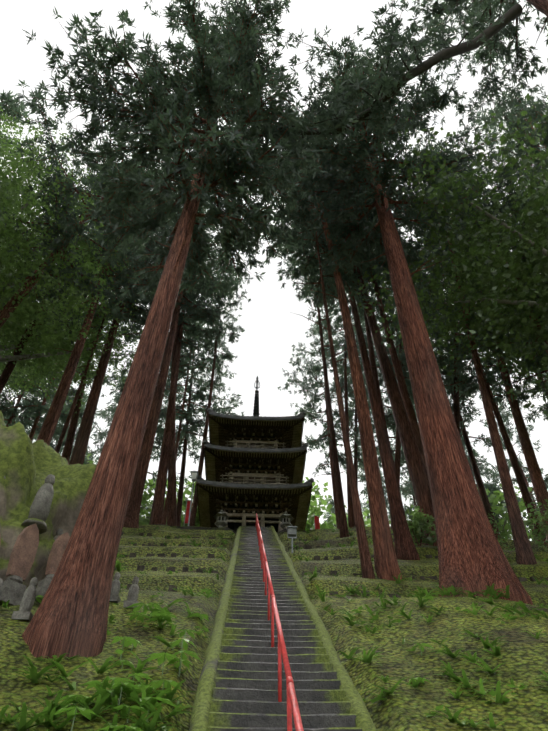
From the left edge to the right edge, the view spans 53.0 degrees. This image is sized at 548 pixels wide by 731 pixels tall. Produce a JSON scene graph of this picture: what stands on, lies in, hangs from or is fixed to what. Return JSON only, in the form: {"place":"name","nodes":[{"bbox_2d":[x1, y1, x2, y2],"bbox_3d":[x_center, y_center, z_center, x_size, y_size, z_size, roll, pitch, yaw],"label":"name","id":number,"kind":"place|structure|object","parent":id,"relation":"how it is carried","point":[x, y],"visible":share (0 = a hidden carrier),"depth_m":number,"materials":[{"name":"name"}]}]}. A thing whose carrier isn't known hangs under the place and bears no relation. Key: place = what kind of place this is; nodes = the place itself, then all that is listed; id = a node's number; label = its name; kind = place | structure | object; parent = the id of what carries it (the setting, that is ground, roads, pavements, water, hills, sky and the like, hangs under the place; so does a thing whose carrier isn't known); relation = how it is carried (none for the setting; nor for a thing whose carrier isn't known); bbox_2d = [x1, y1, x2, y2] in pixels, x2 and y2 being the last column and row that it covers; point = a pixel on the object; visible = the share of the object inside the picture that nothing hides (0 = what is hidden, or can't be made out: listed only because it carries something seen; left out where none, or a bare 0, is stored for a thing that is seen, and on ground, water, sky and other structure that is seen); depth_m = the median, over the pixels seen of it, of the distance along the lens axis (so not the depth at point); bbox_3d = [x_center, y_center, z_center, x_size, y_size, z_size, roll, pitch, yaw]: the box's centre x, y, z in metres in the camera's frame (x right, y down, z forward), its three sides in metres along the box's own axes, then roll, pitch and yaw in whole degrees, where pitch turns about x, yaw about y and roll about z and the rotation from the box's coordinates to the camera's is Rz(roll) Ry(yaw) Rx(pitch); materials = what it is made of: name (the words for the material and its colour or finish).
{"place":"outdoors","nodes":[
{"label":"outdoors","id":0,"kind":"place"},
{"bbox_2d":[0,525,547,730],"bbox_3d":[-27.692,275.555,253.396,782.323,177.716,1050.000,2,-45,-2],"label":"hillside ground","id":1,"kind":"structure","parent":0,"point":[523,657],"depth_m":8.57,"materials":[{"name":"green plant"}]},
{"bbox_2d":[0,578,2,595],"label":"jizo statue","id":2,"kind":"object","parent":1,"relation":"on","point":[1,581],"visible":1,"depth_m":8.93,"materials":[{"name":"stone"}]},
{"bbox_2d":[0,524,38,604],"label":"stone stele","id":3,"kind":"object","parent":1,"relation":"on","point":[21,562],"visible":0.94,"depth_m":9.91,"materials":[{"name":"brown stone"}]},
{"bbox_2d":[0,89,43,208],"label":"tree","id":4,"kind":"object","parent":1,"relation":"on","point":[4,97],"visible":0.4,"depth_m":37.08,"materials":[{"name":"green plant"}]},
{"bbox_2d":[11,577,37,621],"bbox_3d":[-3.923,3.731,8.788,0.267,0.708,0.228,2,-45,-2],"label":"jizo statue","id":5,"kind":"object","parent":1,"relation":"on","point":[23,613],"visible":0.98,"depth_m":8.66,"materials":[{"name":"stone"}]},
{"bbox_2d":[0,343,72,442],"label":"tree","id":6,"kind":"object","parent":1,"relation":"on","point":[9,421],"visible":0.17,"depth_m":48.55,"materials":[{"name":"green plant"}]},
{"bbox_2d":[7,367,74,438],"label":"tree","id":7,"kind":"object","parent":1,"relation":"on","point":[37,433],"visible":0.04,"depth_m":62.26,"materials":[{"name":"green plant"}]},
{"bbox_2d":[13,380,77,454],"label":"tree","id":8,"kind":"object","parent":1,"relation":"on","point":[54,438],"visible":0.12,"depth_m":58.24,"materials":[{"name":"green plant"}]},
{"bbox_2d":[0,410,96,588],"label":"crag rock","id":9,"kind":"object","parent":1,"relation":"on","point":[27,466],"visible":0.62,"depth_m":12.14,"materials":[{"name":"stone"}]},
{"bbox_2d":[21,474,54,533],"bbox_3d":[-4.880,2.857,11.625,0.520,1.300,0.494,2,-45,-2],"label":"stone statue","id":10,"kind":"object","parent":9,"relation":"on","point":[40,507],"visible":0.88,"depth_m":11.37,"materials":[{"name":"stone"}]},
{"bbox_2d":[53,528,62,539],"bbox_3d":[-4.706,3.921,11.823,0.364,0.910,0.346,2,-45,-2],"label":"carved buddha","id":11,"kind":"object","parent":9,"relation":"on","point":[59,531],"visible":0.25,"depth_m":12.01,"materials":[{"name":"stone"}]},
{"bbox_2d":[35,532,69,600],"bbox_3d":[-4.188,3.860,10.560,0.340,1.400,0.460,-22,-49,21],"label":"stone stele","id":12,"kind":"object","parent":1,"relation":"on","point":[59,545],"visible":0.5,"depth_m":10.52,"materials":[{"name":"brown stone"}]},
{"bbox_2d":[0,137,109,371],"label":"beech","id":13,"kind":"object","parent":1,"relation":"on","point":[4,270],"visible":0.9,"depth_m":24.04,"materials":[{"name":"green plant"}]},
{"bbox_2d":[0,202,123,403],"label":"beech","id":14,"kind":"object","parent":1,"relation":"on","point":[31,386],"visible":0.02,"depth_m":42.71,"materials":[{"name":"green plant"}]},
{"bbox_2d":[0,301,124,441],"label":"cedar","id":15,"kind":"object","parent":1,"relation":"on","point":[39,410],"visible":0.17,"depth_m":47.96,"materials":[{"name":"green plant"}]},
{"bbox_2d":[50,401,78,457],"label":"cedar","id":16,"kind":"object","parent":1,"relation":"on","point":[63,444],"visible":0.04,"depth_m":62.42,"materials":[{"name":"green plant"}]},
{"bbox_2d":[0,107,142,412],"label":"tree","id":17,"kind":"object","parent":1,"relation":"on","point":[64,344],"visible":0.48,"depth_m":31.50,"materials":[{"name":"green plant"}]},
{"bbox_2d":[0,166,155,394],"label":"cedar","id":18,"kind":"object","parent":1,"relation":"on","point":[7,372],"visible":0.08,"depth_m":32.30,"materials":[{"name":"green plant"}]},
{"bbox_2d":[62,391,99,464],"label":"cedar","id":19,"kind":"object","parent":1,"relation":"on","point":[79,422],"visible":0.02,"depth_m":65.53,"materials":[{"name":"green plant"}]},
{"bbox_2d":[60,372,128,464],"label":"tree","id":20,"kind":"object","parent":1,"relation":"on","point":[101,435],"visible":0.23,"depth_m":61.65,"materials":[{"name":"green plant"}]},
{"bbox_2d":[0,79,194,327],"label":"cedar","id":21,"kind":"object","parent":1,"relation":"on","point":[71,229],"visible":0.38,"depth_m":26.13,"materials":[{"name":"green plant"}]},
{"bbox_2d":[62,228,150,464],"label":"cedar","id":22,"kind":"object","parent":1,"relation":"on","point":[67,449],"visible":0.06,"depth_m":36.40,"materials":[{"name":"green plant"}]},
{"bbox_2d":[109,572,120,602],"bbox_3d":[-3.127,4.364,10.810,0.260,0.615,0.220,-1,-45,1],"label":"jizo statue","id":23,"kind":"object","parent":1,"relation":"on","point":[114,594],"visible":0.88,"depth_m":10.71,"materials":[{"name":"stone"}]},
{"bbox_2d":[36,156,207,445],"bbox_3d":[-9.857,-4.322,32.076,9.156,35.164,9.774,27,-51,-25],"label":"cedar","id":24,"kind":"object","parent":1,"relation":"on","point":[48,428],"visible":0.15,"depth_m":31.33,"materials":[{"name":"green plant"}]},
{"bbox_2d":[55,201,197,453],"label":"cedar","id":25,"kind":"object","parent":1,"relation":"on","point":[66,424],"visible":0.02,"depth_m":35.67,"materials":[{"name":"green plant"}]},
{"bbox_2d":[123,576,138,608],"bbox_3d":[-2.698,4.364,10.564,0.260,0.636,0.220,4,-45,-4],"label":"jizo statue","id":26,"kind":"object","parent":1,"relation":"on","point":[133,595],"visible":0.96,"depth_m":10.46,"materials":[{"name":"stone"}]},
{"bbox_2d":[69,183,201,464],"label":"cedar","id":27,"kind":"object","parent":1,"relation":"on","point":[81,444],"visible":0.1,"depth_m":32.65,"materials":[{"name":"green plant"}]},
{"bbox_2d":[97,366,190,517],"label":"cedar","id":28,"kind":"object","parent":1,"relation":"on","point":[160,429],"visible":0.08,"depth_m":54.15,"materials":[{"name":"green plant"}]},
{"bbox_2d":[94,255,205,396],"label":"cedar","id":29,"kind":"object","parent":1,"relation":"on","point":[181,362],"visible":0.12,"depth_m":44.53,"materials":[{"name":"green plant"}]},
{"bbox_2d":[14,0,319,658],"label":"cedar","id":30,"kind":"object","parent":1,"relation":"on","point":[70,617],"visible":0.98,"depth_m":18.05,"materials":[{"name":"green plant"}]},
{"bbox_2d":[139,479,199,526],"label":"bush","id":31,"kind":"object","parent":1,"relation":"on","point":[146,496],"visible":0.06,"depth_m":47.75,"materials":[{"name":"green plant"}]},
{"bbox_2d":[123,194,243,527],"bbox_3d":[-7.268,-4.155,39.850,9.920,38.514,8.983,2,-45,-2],"label":"cedar","id":32,"kind":"object","parent":1,"relation":"on","point":[131,520],"visible":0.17,"depth_m":35.00,"materials":[{"name":"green plant"}]},
{"bbox_2d":[130,233,240,525],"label":"cedar","id":33,"kind":"object","parent":1,"relation":"on","point":[172,509],"visible":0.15,"depth_m":39.33,"materials":[{"name":"green plant"}]},
{"bbox_2d":[184,498,192,523],"bbox_3d":[-4.928,8.870,31.204,0.365,3.050,0.127,2,-45,-2],"label":"banner","id":34,"kind":"object","parent":1,"relation":"on","point":[187,511],"visible":0.75,"depth_m":31.67,"materials":[{"name":"fabric"}]},
{"bbox_2d":[181,509,198,525],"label":"bush","id":35,"kind":"object","parent":1,"relation":"on","point":[186,524],"depth_m":46.88,"materials":[{"name":"green plant"}]},
{"bbox_2d":[139,229,242,524],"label":"cedar","id":36,"kind":"object","parent":1,"relation":"on","point":[156,516],"visible":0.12,"depth_m":36.68,"materials":[{"name":"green plant"}]},
{"bbox_2d":[188,471,198,525],"bbox_3d":[-4.765,7.996,31.525,0.460,4.740,0.460,2,-45,-2],"label":"lamp post","id":37,"kind":"object","parent":1,"relation":"on","point":[194,475],"visible":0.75,"depth_m":32.61,"materials":[{"name":"metal"}]},
{"bbox_2d":[153,301,242,525],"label":"cedar","id":38,"kind":"object","parent":1,"relation":"on","point":[205,386],"visible":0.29,"depth_m":47.88,"materials":[{"name":"green plant"}]},
{"bbox_2d":[158,299,244,524],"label":"cedar","id":39,"kind":"object","parent":1,"relation":"on","point":[188,390],"visible":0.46,"depth_m":47.31,"materials":[{"name":"green plant"}]},
{"bbox_2d":[185,248,250,525],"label":"cedar","id":40,"kind":"object","parent":1,"relation":"on","point":[229,356],"visible":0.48,"depth_m":45.19,"materials":[{"name":"green plant"}]},
{"bbox_2d":[213,510,229,526],"bbox_3d":[-3.008,9.165,31.051,0.986,2.336,0.854,2,-45,-2],"label":"stone lantern","id":41,"kind":"object","parent":1,"relation":"on","point":[221,517],"visible":0.56,"depth_m":31.29,"materials":[{"name":"black stone"}]},
{"bbox_2d":[196,376,313,532],"bbox_3d":[-1.368,6.838,39.199,7.407,17.230,7.603,2,-45,-2],"label":"pagoda","id":42,"kind":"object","parent":1,"relation":"on","point":[254,463],"visible":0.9,"depth_m":36.35,"materials":[{"name":"black wood"}]},
{"bbox_2d":[0,526,547,730],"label":"ferns and herbs","id":43,"kind":"object","parent":1,"relation":"on","point":[103,695],"visible":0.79,"depth_m":6.81,"materials":[{"name":"green plant"}]},
{"bbox_2d":[189,526,376,730],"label":"stair kerbs","id":44,"kind":"structure","parent":1,"relation":"on","point":[201,710],"depth_m":7.41,"materials":[{"name":"green stone"}]},
{"bbox_2d":[206,526,361,730],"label":"stone stair","id":45,"kind":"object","parent":1,"relation":"on","point":[245,693],"visible":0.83,"depth_m":7.55,"materials":[{"name":"grey stone"}]},
{"bbox_2d":[255,513,303,730],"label":"red handrail","id":46,"kind":"object","parent":45,"relation":"on","point":[292,705],"visible":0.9,"depth_m":6.38,"materials":[{"name":"metal"}]},
{"bbox_2d":[278,511,293,528],"bbox_3d":[0.687,9.300,31.185,0.986,2.336,0.854,2,-45,-2],"label":"stone lantern","id":47,"kind":"object","parent":1,"relation":"on","point":[285,518],"visible":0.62,"depth_m":31.43,"materials":[{"name":"black stone"}]},
{"bbox_2d":[287,526,296,552],"bbox_3d":[0.686,6.607,20.709,0.370,1.030,0.320,2,-45,-2],"label":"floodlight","id":48,"kind":"object","parent":1,"relation":"on","point":[292,532],"visible":0.94,"depth_m":20.86,"materials":[{"name":"metal"}]},
{"bbox_2d":[213,156,379,578],"bbox_3d":[1.235,-3.235,25.174,8.129,29.081,7.428,18,-48,-17],"label":"cedar","id":49,"kind":"object","parent":1,"relation":"on","point":[303,215],"visible":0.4,"depth_m":27.83,"materials":[{"name":"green plant"}]},
{"bbox_2d":[253,217,349,537],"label":"cedar","id":50,"kind":"object","parent":1,"relation":"on","point":[343,529],"visible":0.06,"depth_m":29.27,"materials":[{"name":"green plant"}]},
{"bbox_2d":[314,515,319,528],"bbox_3d":[2.590,10.118,32.487,0.365,3.100,0.127,2,-45,-2],"label":"banner","id":51,"kind":"object","parent":1,"relation":"on","point":[316,523],"visible":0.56,"depth_m":33.12,"materials":[{"name":"fabric"}]},
{"bbox_2d":[302,477,332,529],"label":"bush","id":52,"kind":"object","parent":1,"relation":"on","point":[313,510],"visible":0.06,"depth_m":48.89,"materials":[{"name":"green plant"}]},
{"bbox_2d":[247,89,401,580],"bbox_3d":[2.035,-6.053,28.734,9.217,37.954,9.136,2,-45,-2],"label":"cedar","id":53,"kind":"object","parent":1,"relation":"on","point":[386,565],"visible":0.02,"depth_m":20.12,"materials":[{"name":"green plant"}]},
{"bbox_2d":[151,524,497,538],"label":"terrace wall","id":54,"kind":"structure","parent":1,"relation":"on","point":[217,528],"depth_m":29.43,"materials":[{"name":"stone"}]},
{"bbox_2d":[277,314,381,528],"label":"cedar","id":55,"kind":"object","parent":1,"relation":"on","point":[305,388],"visible":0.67,"depth_m":49.03,"materials":[{"name":"green plant"}]},
{"bbox_2d":[115,532,547,606],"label":"terrace edging stones","id":56,"kind":"object","parent":1,"relation":"on","point":[200,570],"visible":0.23,"depth_m":17.00,"materials":[{"name":"grey stone"}]},
{"bbox_2d":[324,499,347,526],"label":"bush","id":57,"kind":"object","parent":1,"relation":"on","point":[331,502],"visible":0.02,"depth_m":75.74,"materials":[{"name":"green plant"}]},
{"bbox_2d":[311,513,367,528],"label":"bush","id":58,"kind":"object","parent":1,"relation":"on","point":[328,526],"visible":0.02,"depth_m":48.09,"materials":[{"name":"green plant"}]},
{"bbox_2d":[274,153,419,559],"bbox_3d":[4.424,-4.216,31.615,8.963,36.496,9.729,-20,-48,18],"label":"cedar","id":59,"kind":"object","parent":1,"relation":"on","point":[405,547],"visible":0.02,"depth_m":24.00,"materials":[{"name":"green plant"}]},
{"bbox_2d":[311,294,385,527],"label":"cedar","id":60,"kind":"object","parent":1,"relation":"on","point":[351,520],"visible":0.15,"depth_m":42.88,"materials":[{"name":"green plant"}]},
{"bbox_2d":[271,140,436,545],"bbox_3d":[4.871,-5.409,35.002,10.589,40.116,11.358,2,-45,-2],"label":"cedar","id":61,"kind":"object","parent":1,"relation":"on","point":[418,474],"visible":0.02,"depth_m":26.82,"materials":[{"name":"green plant"}]},
{"bbox_2d":[290,179,426,470],"bbox_3d":[6.575,-4.838,36.488,8.588,38.146,10.715,-21,-49,20],"label":"cedar","id":62,"kind":"object","parent":1,"relation":"on","point":[406,399],"visible":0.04,"depth_m":32.03,"materials":[{"name":"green plant"}]},
{"bbox_2d":[312,315,407,526],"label":"cedar","id":63,"kind":"object","parent":1,"relation":"on","point":[356,445],"visible":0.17,"depth_m":49.01,"materials":[{"name":"green plant"}]},
{"bbox_2d":[326,500,408,527],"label":"bush","id":64,"kind":"object","parent":1,"relation":"on","point":[367,520],"visible":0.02,"depth_m":49.43,"materials":[{"name":"green plant"}]},
{"bbox_2d":[347,449,390,519],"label":"cedar","id":65,"kind":"object","parent":1,"relation":"on","point":[362,475],"visible":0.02,"depth_m":64.81,"materials":[{"name":"green plant"}]},
{"bbox_2d":[332,318,416,503],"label":"cedar","id":66,"kind":"object","parent":1,"relation":"on","point":[392,419],"visible":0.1,"depth_m":46.85,"materials":[{"name":"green plant"}]},
{"bbox_2d":[318,223,431,529],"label":"cedar","id":67,"kind":"object","parent":1,"relation":"on","point":[372,359],"visible":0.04,"depth_m":36.82,"materials":[{"name":"green plant"}]},
{"bbox_2d":[378,410,416,521],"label":"tree","id":68,"kind":"object","parent":1,"relation":"on","point":[412,493],"depth_m":63.68,"materials":[{"name":"green plant"}]},
{"bbox_2d":[248,0,547,183],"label":"branch","id":69,"kind":"object","parent":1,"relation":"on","point":[478,32],"visible":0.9,"depth_m":20.81,"materials":[{"name":"green plant"}]},
{"bbox_2d":[352,267,444,490],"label":"cedar","id":70,"kind":"object","parent":1,"relation":"on","point":[402,357],"visible":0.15,"depth_m":42.94,"materials":[{"name":"green plant"}]},
{"bbox_2d":[273,0,532,604],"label":"cedar","id":71,"kind":"object","parent":1,"relation":"on","point":[472,558],"visible":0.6,"depth_m":23.74,"materials":[{"name":"green plant"}]},
{"bbox_2d":[404,481,416,515],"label":"cedar","id":72,"kind":"object","parent":1,"relation":"on","point":[412,501],"visible":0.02,"depth_m":77.83,"materials":[{"name":"green plant"}]},
{"bbox_2d":[388,504,436,545],"bbox_3d":[5.474,6.388,21.582,1.996,1.645,2.112,-8,-46,8],"label":"shrub","id":73,"kind":"object","parent":1,"relation":"on","point":[420,527],"visible":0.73,"depth_m":21.42,"materials":[{"name":"green plant"}]},
{"bbox_2d":[375,371,479,514],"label":"cedar","id":74,"kind":"object","parent":1,"relation":"on","point":[406,487],"visible":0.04,"depth_m":59.47,"materials":[{"name":"green plant"}]},
{"bbox_2d":[376,222,482,434],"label":"cedar","id":75,"kind":"object","parent":1,"relation":"on","point":[456,409],"depth_m":38.19,"materials":[{"name":"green plant"}]},
{"bbox_2d":[376,269,491,416],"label":"cedar","id":76,"kind":"object","parent":1,"relation":"on","point":[471,403],"visible":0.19,"depth_m":42.48,"materials":[{"name":"green plant"}]},
{"bbox_2d":[378,284,505,537],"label":"cedar","id":77,"kind":"object","parent":1,"relation":"on","point":[464,433],"visible":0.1,"depth_m":41.37,"materials":[{"name":"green plant"}]},
{"bbox_2d":[357,85,547,407],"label":"tree","id":78,"kind":"object","parent":1,"relation":"on","point":[534,222],"visible":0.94,"depth_m":23.05,"materials":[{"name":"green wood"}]},
{"bbox_2d":[369,114,536,564],"bbox_3d":[10.732,-4.344,29.930,10.308,35.240,9.674,-22,-49,20],"label":"cedar","id":79,"kind":"object","parent":1,"relation":"on","point":[524,552],"visible":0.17,"depth_m":25.04,"materials":[{"name":"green plant"}]},
{"bbox_2d":[408,443,501,492],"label":"tree","id":80,"kind":"object","parent":1,"relation":"on","point":[491,486],"depth_m":56.32,"materials":[{"name":"green plant"}]},
{"bbox_2d":[428,508,506,546],"bbox_3d":[7.011,6.076,20.054,2.674,2.394,2.398,2,-45,-2],"label":"shrub","id":81,"kind":"object","parent":1,"relation":"on","point":[494,529],"visible":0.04,"depth_m":19.73,"materials":[{"name":"green plant"}]},
{"bbox_2d":[411,484,532,539],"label":"bush","id":82,"kind":"object","parent":1,"relation":"on","point":[493,499],"visible":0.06,"depth_m":48.03,"materials":[{"name":"green plant"}]},
{"bbox_2d":[411,194,547,545],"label":"cedar","id":83,"kind":"object","parent":1,"relation":"on","point":[539,486],"visible":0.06,"depth_m":27.12,"materials":[{"name":"green plant"}]},
{"bbox_2d":[414,226,546,544],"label":"cedar","id":84,"kind":"object","parent":1,"relation":"on","point":[468,387],"visible":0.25,"depth_m":34.15,"materials":[{"name":"green plant"}]},
{"bbox_2d":[424,144,547,404],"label":"tree","id":85,"kind":"object","parent":1,"relation":"on","point":[529,364],"visible":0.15,"depth_m":27.81,"materials":[{"name":"green plant"}]},
{"bbox_2d":[432,172,547,419],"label":"tree","id":86,"kind":"object","parent":1,"relation":"on","point":[543,367],"visible":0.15,"depth_m":30.19,"materials":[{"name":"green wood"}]},
{"bbox_2d":[461,431,518,523],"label":"tree","id":87,"kind":"object","parent":1,"relation":"on","point":[486,486],"visible":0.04,"depth_m":54.19,"materials":[{"name":"green plant"}]},
{"bbox_2d":[465,443,531,540],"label":"tree","id":88,"kind":"object","parent":1,"relation":"on","point":[487,482],"visible":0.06,"depth_m":60.74,"materials":[{"name":"green plant"}]},
{"bbox_2d":[465,291,547,422],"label":"cedar","id":89,"kind":"object","parent":1,"relation":"on","point":[537,389],"visible":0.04,"depth_m":37.58,"materials":[{"name":"green plant"}]},
{"bbox_2d":[467,84,547,282],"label":"cedar","id":90,"kind":"object","parent":1,"relation":"on","point":[492,159],"visible":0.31,"depth_m":33.82,"materials":[{"name":"green plant"}]},
{"bbox_2d":[479,387,547,527],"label":"tree","id":91,"kind":"object","parent":1,"relation":"on","point":[505,416],"visible":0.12,"depth_m":62.95,"materials":[{"name":"green plant"}]},
{"bbox_2d":[492,89,547,274],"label":"cedar","id":92,"kind":"object","parent":1,"relation":"on","point":[536,117],"visible":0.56,"depth_m":32.41,"materials":[{"name":"green plant"}]},
{"bbox_2d":[506,511,541,540],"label":"bush","id":93,"kind":"object","parent":1,"relation":"on","point":[527,529],"depth_m":48.80,"materials":[{"name":"green plant"}]},
{"bbox_2d":[510,170,547,331],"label":"tree","id":94,"kind":"object","parent":1,"relation":"on","point":[524,175],"visible":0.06,"depth_m":40.03,"materials":[{"name":"green plant"}]},
{"bbox_2d":[518,499,547,551],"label":"shrub","id":95,"kind":"object","parent":1,"relation":"on","point":[535,531],"visible":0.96,"depth_m":22.10,"materials":[{"name":"green plant"}]},
{"bbox_2d":[0,0,547,540],"label":"sky","id":96,"kind":"structure","parent":0,"point":[264,348],"materials":[{"name":"white"}]}
]}

